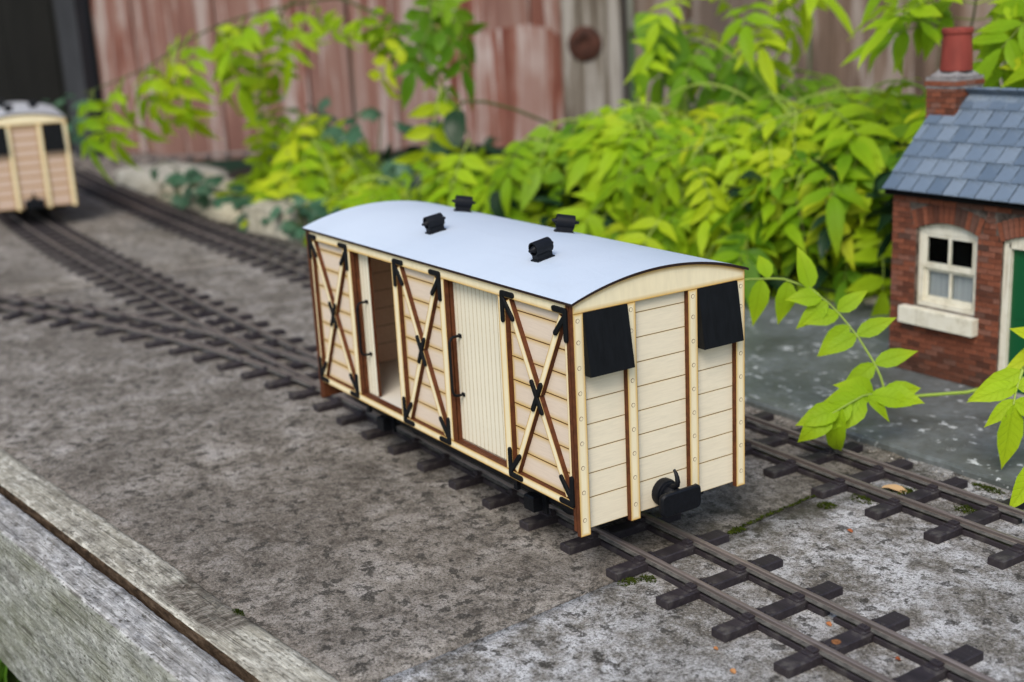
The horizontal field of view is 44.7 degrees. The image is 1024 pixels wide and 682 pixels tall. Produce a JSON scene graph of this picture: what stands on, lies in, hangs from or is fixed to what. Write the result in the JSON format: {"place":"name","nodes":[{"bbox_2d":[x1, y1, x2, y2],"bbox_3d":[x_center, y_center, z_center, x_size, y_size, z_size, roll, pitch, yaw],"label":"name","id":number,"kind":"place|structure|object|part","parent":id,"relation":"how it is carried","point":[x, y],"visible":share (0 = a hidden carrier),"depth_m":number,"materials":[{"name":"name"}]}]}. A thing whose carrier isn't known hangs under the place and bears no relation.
{"place":"outdoors","nodes":[
{"label":"outdoors","id":0,"kind":"place"},
{"bbox_2d":[0,654,19,681],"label":"grass","id":1,"kind":"structure","parent":0,"point":[3,673],"depth_m":0.85,"materials":[{"name":"green plant"}]},
{"bbox_2d":[0,494,243,681],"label":"timber board","id":2,"kind":"object","parent":1,"relation":"on","point":[68,613],"visible":1,"depth_m":0.70,"materials":[{"name":"grey wood"}]},
{"bbox_2d":[70,152,225,181],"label":"paving slab","id":3,"kind":"structure","parent":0,"point":[109,169],"depth_m":2.77,"materials":[{"name":"stone"}]},
{"bbox_2d":[41,94,105,158],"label":"ivy plant","id":4,"kind":"object","parent":3,"relation":"on","point":[75,138],"visible":0.45,"depth_m":2.79,"materials":[{"name":"green plant"}]},
{"bbox_2d":[53,0,104,156],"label":"shed post","id":5,"kind":"object","parent":3,"relation":"on","point":[76,46],"depth_m":2.93,"materials":[{"name":"grey paint"}]},
{"bbox_2d":[0,189,306,297],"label":"paving slab","id":6,"kind":"structure","parent":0,"point":[27,270],"depth_m":1.70,"materials":[{"name":"concrete"}]},
{"bbox_2d":[0,0,107,152],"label":"shed","id":7,"kind":"structure","parent":6,"relation":"on","point":[31,68],"depth_m":3.04,"materials":[{"name":"black wood"}]},
{"bbox_2d":[0,294,320,391],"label":"railway track","id":8,"kind":"structure","parent":6,"relation":"on","point":[44,313],"depth_m":1.28,"materials":[{"name":"metal"}]},
{"bbox_2d":[71,150,259,166],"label":"railway track","id":9,"kind":"structure","parent":6,"relation":"on","point":[151,159],"depth_m":2.80,"materials":[{"name":"metal"}]},
{"bbox_2d":[0,208,998,681],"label":"railway track","id":10,"kind":"structure","parent":6,"relation":"on","point":[860,632],"depth_m":0.71,"materials":[{"name":"metal"}]},
{"bbox_2d":[0,100,77,218],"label":"brake van","id":11,"kind":"object","parent":10,"relation":"on","point":[36,171],"visible":1,"depth_m":1.91,"materials":[{"name":"brown wood"}]},
{"bbox_2d":[302,195,748,536],"bbox_3d":[-0.007,0.001,0.791,0.120,0.166,0.348,-12,18,-31],"label":"goods van","id":12,"kind":"object","parent":10,"relation":"on","point":[588,381],"visible":1,"depth_m":0.68,"materials":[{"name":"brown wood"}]},
{"bbox_3d":[-0.111,-0.017,0.849,0.011,0.102,0.061,-12,18,-31],"label":"door","id":13,"kind":"part","parent":12,"relation":"part of","materials":[{"name":"beige paint"}]},
{"bbox_3d":[-0.022,0.015,0.714,0.009,0.102,0.052,-12,18,-31],"label":"door","id":14,"kind":"part","parent":12,"relation":"part of","materials":[{"name":"beige paint"}]},
{"bbox_2d":[72,166,1023,569],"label":"railway track","id":15,"kind":"structure","parent":6,"relation":"on","point":[156,212],"depth_m":0.79,"materials":[{"name":"metal"}]},
{"bbox_2d":[77,0,390,184],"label":"jasmine spray","id":16,"kind":"object","parent":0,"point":[225,48],"visible":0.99,"depth_m":1.81,"materials":[{"name":"green plant"}]},
{"bbox_2d":[0,250,904,681],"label":"paving slab","id":17,"kind":"structure","parent":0,"point":[328,544],"depth_m":0.80,"materials":[{"name":"concrete"}]},
{"bbox_2d":[0,448,338,681],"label":"timber board","id":18,"kind":"object","parent":17,"relation":"on","point":[242,648],"visible":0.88,"depth_m":0.68,"materials":[{"name":"grey wood"}]},
{"bbox_2d":[0,22,938,681],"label":"ground","id":19,"kind":"structure","parent":0,"point":[226,166],"depth_m":5.38,"materials":[{"name":"brown soil"}]},
{"bbox_2d":[150,147,887,295],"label":"soil","id":20,"kind":"structure","parent":0,"point":[234,174],"depth_m":2.55,"materials":[{"name":"brown soil"}]},
{"bbox_2d":[115,161,229,195],"bbox_3d":[-0.668,-0.317,2.400,0.149,0.047,0.272,-17,20,-42],"label":"stone","id":21,"kind":"object","parent":20,"relation":"on","point":[133,178],"visible":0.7,"depth_m":2.36,"materials":[{"name":"grey stone"}]},
{"bbox_2d":[155,171,234,209],"bbox_3d":[-0.537,-0.266,2.187,0.111,0.045,0.268,-14,19,-37],"label":"stone","id":22,"kind":"object","parent":20,"relation":"on","point":[169,189],"visible":0.25,"depth_m":2.17,"materials":[{"name":"grey stone"}]},
{"bbox_2d":[197,191,246,224],"bbox_3d":[-0.437,-0.212,1.976,0.099,0.042,0.193,-10,17,-26],"label":"stone","id":23,"kind":"object","parent":20,"relation":"on","point":[226,213],"visible":0.24,"depth_m":1.91,"materials":[{"name":"beige stone"}]},
{"bbox_2d":[149,161,346,241],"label":"ivy plant","id":24,"kind":"object","parent":20,"relation":"on","point":[312,211],"visible":0.83,"depth_m":1.89,"materials":[{"name":"green plant"}]},
{"bbox_2d":[241,198,315,244],"bbox_3d":[-0.325,-0.177,1.801,0.090,0.056,0.185,-16,20,-39],"label":"stone","id":25,"kind":"object","parent":20,"relation":"on","point":[257,212],"visible":0.43,"depth_m":1.77,"materials":[{"name":"beige stone"}]},
{"bbox_2d":[213,108,392,228],"bbox_3d":[-0.321,-0.224,1.936,0.284,0.264,0.442,-12,18,-31],"label":"jasmine bush","id":26,"kind":"object","parent":20,"relation":"on","point":[327,171],"visible":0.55,"depth_m":1.84,"materials":[{"name":"green plant"}]},
{"bbox_2d":[236,0,301,163],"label":"jasmine spray","id":27,"kind":"object","parent":26,"relation":"on","point":[272,84],"visible":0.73,"depth_m":1.90,"materials":[{"name":"green plant"}]},
{"bbox_2d":[90,0,560,159],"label":"fence","id":28,"kind":"object","parent":20,"relation":"on","point":[132,36],"visible":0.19,"depth_m":2.85,"materials":[{"name":"red paint"}]},
{"bbox_2d":[256,94,448,186],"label":"ivy plant","id":29,"kind":"object","parent":20,"relation":"on","point":[353,134],"visible":0.39,"depth_m":1.85,"materials":[{"name":"green plant"}]},
{"bbox_2d":[341,0,490,210],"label":"jasmine spray","id":30,"kind":"object","parent":20,"relation":"on","point":[442,106],"visible":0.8,"depth_m":1.64,"materials":[{"name":"green plant"}]},
{"bbox_2d":[385,0,488,109],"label":"jasmine spray","id":31,"kind":"object","parent":30,"relation":"attached to","point":[425,35],"visible":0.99,"depth_m":1.69,"materials":[{"name":"green plant"}]},
{"bbox_2d":[302,152,566,245],"bbox_3d":[-0.060,-0.149,1.659,0.304,0.205,0.442,-16,20,-41],"label":"jasmine bush","id":32,"kind":"object","parent":20,"relation":"on","point":[365,190],"visible":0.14,"depth_m":1.60,"materials":[{"name":"green plant"}]},
{"bbox_2d":[408,100,561,217],"bbox_3d":[0.171,-0.173,1.402,0.295,0.184,0.672,-12,18,-31],"label":"evergreen shrub","id":33,"kind":"object","parent":20,"relation":"on","point":[454,123],"visible":0.25,"depth_m":1.59,"materials":[{"name":"green plant"}]},
{"bbox_2d":[476,24,564,146],"bbox_3d":[0.021,-0.544,2.725,0.190,0.288,0.022,1,13,15],"label":"short plank","id":34,"kind":"object","parent":20,"relation":"on","point":[519,67],"visible":0.65,"depth_m":2.71,"materials":[{"name":"red paint"}]},
{"bbox_2d":[560,0,629,132],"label":"fence post","id":35,"kind":"object","parent":20,"relation":"on","point":[595,51],"visible":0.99,"depth_m":2.57,"materials":[{"name":"grey wood"}]},
{"bbox_2d":[368,105,907,295],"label":"undergrowth","id":36,"kind":"object","parent":20,"relation":"on","point":[884,212],"visible":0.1,"depth_m":1.23,"materials":[{"name":"green plant"}]},
{"bbox_2d":[624,0,740,112],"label":"jasmine spray","id":37,"kind":"object","parent":36,"relation":"on","point":[644,61],"visible":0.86,"depth_m":1.47,"materials":[{"name":"green plant"}]},
{"bbox_2d":[973,0,1023,88],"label":"jasmine spray","id":38,"kind":"object","parent":36,"relation":"on","point":[997,43],"visible":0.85,"depth_m":1.01,"materials":[{"name":"green plant"}]},
{"bbox_2d":[484,83,824,258],"bbox_3d":[0.180,-0.143,1.459,0.367,0.310,0.451,-12,18,-31],"label":"jasmine bush","id":39,"kind":"object","parent":20,"relation":"on","point":[620,148],"visible":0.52,"depth_m":1.39,"materials":[{"name":"green plant"}]},
{"bbox_2d":[632,12,689,115],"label":"broad leaf plant","id":40,"kind":"object","parent":20,"relation":"on","point":[642,80],"visible":0.42,"depth_m":1.49,"materials":[{"name":"green plant"}]},
{"bbox_2d":[520,93,899,305],"bbox_3d":[0.205,-0.126,1.355,0.304,0.270,0.476,-12,18,-31],"label":"jasmine bush","id":41,"kind":"object","parent":20,"relation":"on","point":[692,171],"visible":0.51,"depth_m":1.25,"materials":[{"name":"green plant"}]},
{"bbox_2d":[576,35,925,306],"bbox_3d":[0.273,-0.164,1.435,0.375,0.362,0.806,-12,18,-31],"label":"jasmine bush","id":42,"kind":"object","parent":20,"relation":"on","point":[744,80],"visible":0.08,"depth_m":1.46,"materials":[{"name":"green plant"}]},
{"bbox_2d":[720,0,853,97],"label":"jasmine spray","id":43,"kind":"object","parent":42,"relation":"on","point":[749,47],"visible":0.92,"depth_m":1.37,"materials":[{"name":"green plant"}]},
{"bbox_2d":[697,78,926,316],"bbox_3d":[0.373,-0.114,1.236,0.349,0.279,0.360,-12,18,-31],"label":"jasmine bush","id":44,"kind":"object","parent":20,"relation":"on","point":[848,198],"visible":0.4,"depth_m":1.20,"materials":[{"name":"green plant"}]},
{"bbox_2d":[841,0,1014,77],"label":"jasmine spray","id":45,"kind":"object","parent":44,"relation":"on","point":[927,36],"visible":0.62,"depth_m":1.16,"materials":[{"name":"green plant"}]},
{"bbox_2d":[632,0,1006,112],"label":"fence","id":46,"kind":"object","parent":20,"relation":"on","point":[833,48],"visible":0.06,"depth_m":2.54,"materials":[{"name":"brown wood"}]},
{"bbox_2d":[745,290,1023,490],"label":"slate slab","id":47,"kind":"structure","parent":20,"relation":"on","point":[790,374],"depth_m":0.92,"materials":[{"name":"grey stone"}]},
{"bbox_2d":[864,296,890,303],"bbox_3d":[0.350,-0.039,1.193,0.026,0.008,0.015,-1,15,6],"label":"stone","id":48,"kind":"object","parent":47,"relation":"on","point":[870,300],"visible":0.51,"depth_m":1.19,"materials":[{"name":"grey stone"}]},
{"bbox_2d":[882,27,1023,399],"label":"cottage","id":49,"kind":"structure","parent":47,"relation":"on","point":[953,185],"depth_m":0.93,"materials":[{"name":"red brick"}]},
{"bbox_2d":[898,223,977,336],"bbox_3d":[0.323,-0.049,0.934,0.018,0.079,0.068,-12,18,-31],"label":"window","id":50,"kind":"structure","parent":49,"relation":"in","point":[947,252],"depth_m":0.93,"materials":[{"name":"beige paint"}]},
{"bbox_2d":[998,237,1023,393],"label":"door","id":51,"kind":"structure","parent":49,"relation":"in","point":[1012,307],"depth_m":0.89,"materials":[{"name":"green paint"}]},
{"bbox_2d":[967,327,1023,468],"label":"jasmine sprig","id":52,"kind":"object","parent":47,"relation":"on","point":[1004,383],"visible":1,"depth_m":0.76,"materials":[{"name":"green plant"}]},
{"bbox_2d":[1010,467,1023,506],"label":"jasmine sprig","id":53,"kind":"object","parent":52,"relation":"attached to","point":[1017,497],"visible":1,"depth_m":0.71,"materials":[{"name":"green plant"}]},
{"bbox_2d":[378,458,1023,681],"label":"paving slab","id":54,"kind":"structure","parent":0,"point":[954,594],"depth_m":0.62,"materials":[{"name":"concrete"}]},
{"bbox_2d":[232,482,1005,615],"bbox_3d":[0.077,0.116,0.689,0.453,0.003,0.090,-9,16,-21],"label":"moss","id":55,"kind":"object","parent":54,"relation":"on","point":[739,529],"visible":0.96,"depth_m":0.73,"materials":[{"name":"green plant"}]},
{"bbox_2d":[881,484,907,493],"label":"dead leaf","id":56,"kind":"object","parent":55,"relation":"on","point":[894,487],"visible":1,"depth_m":0.76,"materials":[{"name":"brown plant"}]},
{"bbox_2d":[548,407,1022,680],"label":"grit","id":57,"kind":"object","parent":54,"relation":"on","point":[875,482],"visible":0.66,"depth_m":0.79,"materials":[{"name":"grey gravel"}]},
{"bbox_2d":[745,247,1023,450],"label":"jasmine sprig","id":58,"kind":"object","parent":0,"point":[835,415],"visible":0.87,"depth_m":0.83,"materials":[{"name":"green plant"}]}
]}

